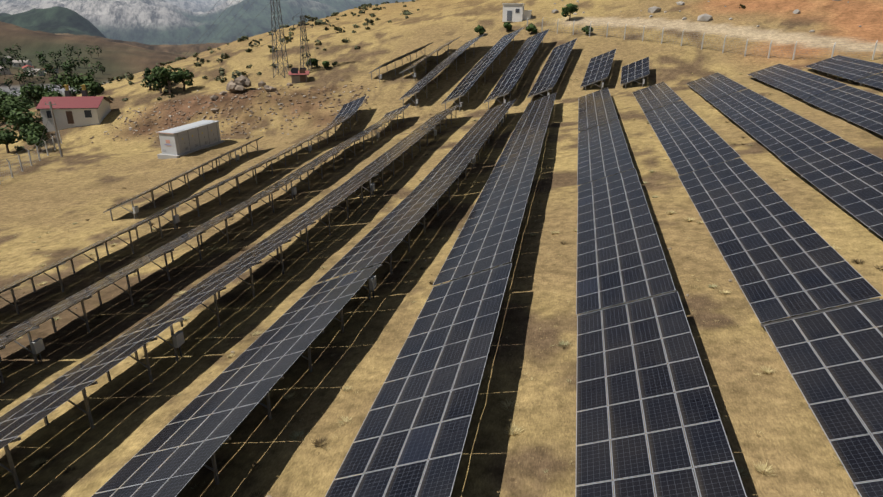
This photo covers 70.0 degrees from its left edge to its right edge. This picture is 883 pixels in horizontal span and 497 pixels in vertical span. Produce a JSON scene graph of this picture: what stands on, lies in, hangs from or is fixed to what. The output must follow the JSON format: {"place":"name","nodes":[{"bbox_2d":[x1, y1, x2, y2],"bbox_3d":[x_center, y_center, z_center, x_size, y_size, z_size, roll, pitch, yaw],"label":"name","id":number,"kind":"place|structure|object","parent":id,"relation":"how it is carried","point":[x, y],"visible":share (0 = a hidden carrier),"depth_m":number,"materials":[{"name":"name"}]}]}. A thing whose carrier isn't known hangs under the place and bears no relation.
{"place":"outdoors","nodes":[
{"label":"outdoors","id":0,"kind":"place"},
{"bbox_2d":[0,0,882,496],"bbox_3d":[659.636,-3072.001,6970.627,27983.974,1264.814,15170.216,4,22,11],"label":"terrain","id":1,"kind":"structure","parent":0,"point":[52,192],"depth_m":45.48,"materials":[{"name":"beige soil"}]},
{"bbox_2d":[0,67,10,73],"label":"village house","id":2,"kind":"structure","parent":1,"relation":"on","point":[6,71],"depth_m":457.51,"materials":[{"name":"white"}]},
{"bbox_2d":[12,60,31,66],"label":"village house","id":3,"kind":"structure","parent":1,"relation":"on","point":[17,63],"depth_m":491.95,"materials":[{"name":"white paint"}]},
{"bbox_2d":[22,65,33,69],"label":"village house","id":4,"kind":"structure","parent":1,"relation":"on","point":[24,67],"depth_m":473.92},
{"bbox_2d":[0,129,61,183],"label":"fence posts","id":5,"kind":"object","parent":1,"relation":"on","point":[37,151],"visible":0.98,"depth_m":87.15,"materials":[{"name":"metal"}]},
{"bbox_2d":[24,69,44,75],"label":"village house","id":6,"kind":"structure","parent":1,"relation":"on","point":[37,71],"depth_m":458.90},
{"bbox_2d":[34,102,62,157],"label":"utility pole","id":7,"kind":"object","parent":1,"relation":"on","point":[55,127],"visible":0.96,"depth_m":91.45,"materials":[{"name":"wood"}]},
{"bbox_2d":[0,43,104,108],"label":"valley trees","id":8,"kind":"object","parent":1,"relation":"on","point":[46,66],"depth_m":472.93,"materials":[{"name":"green plant"}]},
{"bbox_2d":[35,85,111,131],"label":"farm house","id":9,"kind":"structure","parent":1,"relation":"on","point":[70,111],"depth_m":106.72,"materials":[{"name":"beige paint"}]},
{"bbox_2d":[157,120,224,158],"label":"shipping container","id":10,"kind":"object","parent":1,"relation":"on","point":[180,141],"visible":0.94,"depth_m":86.10,"materials":[{"name":"white metal"}]},
{"bbox_2d":[270,0,288,77],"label":"lattice tower","id":11,"kind":"structure","parent":1,"relation":"on","point":[280,41],"depth_m":112.33,"materials":[{"name":"grey metal"}]},
{"bbox_2d":[172,0,310,58],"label":"power line wires","id":12,"kind":"object","parent":11,"relation":"attached to","point":[233,24],"visible":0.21,"depth_m":127.18,"materials":[{"name":"grey metal"}]},
{"bbox_2d":[288,68,309,82],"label":"hut","id":13,"kind":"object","parent":1,"relation":"on","point":[298,75],"depth_m":109.48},
{"bbox_2d":[293,8,312,71],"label":"lattice tower","id":14,"kind":"structure","parent":1,"relation":"on","point":[303,24],"depth_m":112.56,"materials":[{"name":"grey metal"}]},
{"bbox_2d":[0,0,745,152],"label":"vegetation","id":15,"kind":"object","parent":1,"relation":"on","point":[10,106],"depth_m":115.50,"materials":[{"name":"green plant"}]},
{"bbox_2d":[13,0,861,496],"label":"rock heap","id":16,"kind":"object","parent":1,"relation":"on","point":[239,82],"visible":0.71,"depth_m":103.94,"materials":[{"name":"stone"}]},
{"bbox_2d":[0,34,882,490],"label":"panel support frames","id":17,"kind":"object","parent":1,"relation":"on","point":[88,412],"visible":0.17,"depth_m":40.70,"materials":[{"name":"metal"}]},
{"bbox_2d":[0,27,882,496],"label":"solar panels","id":18,"kind":"object","parent":17,"relation":"on","point":[148,471],"visible":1,"depth_m":25.93,"materials":[{"name":"glass"}]},
{"bbox_2d":[1,53,882,496],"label":"dry grass tufts","id":19,"kind":"object","parent":1,"relation":"on","point":[507,403],"visible":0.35,"depth_m":29.03,"materials":[{"name":"yellow plant"}]},
{"bbox_2d":[30,73,861,361],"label":"inverter boxes","id":20,"kind":"object","parent":1,"relation":"on","point":[37,346],"visible":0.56,"depth_m":31.55,"materials":[{"name":"grey metal"}]},
{"bbox_2d":[502,3,531,21],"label":"utility building","id":21,"kind":"structure","parent":1,"relation":"on","point":[514,12],"depth_m":121.07,"materials":[{"name":"white paint"}]},
{"bbox_2d":[527,17,881,59],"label":"fence posts","id":22,"kind":"object","parent":1,"relation":"on","point":[795,48],"visible":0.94,"depth_m":95.50,"materials":[{"name":"metal"}]}
]}

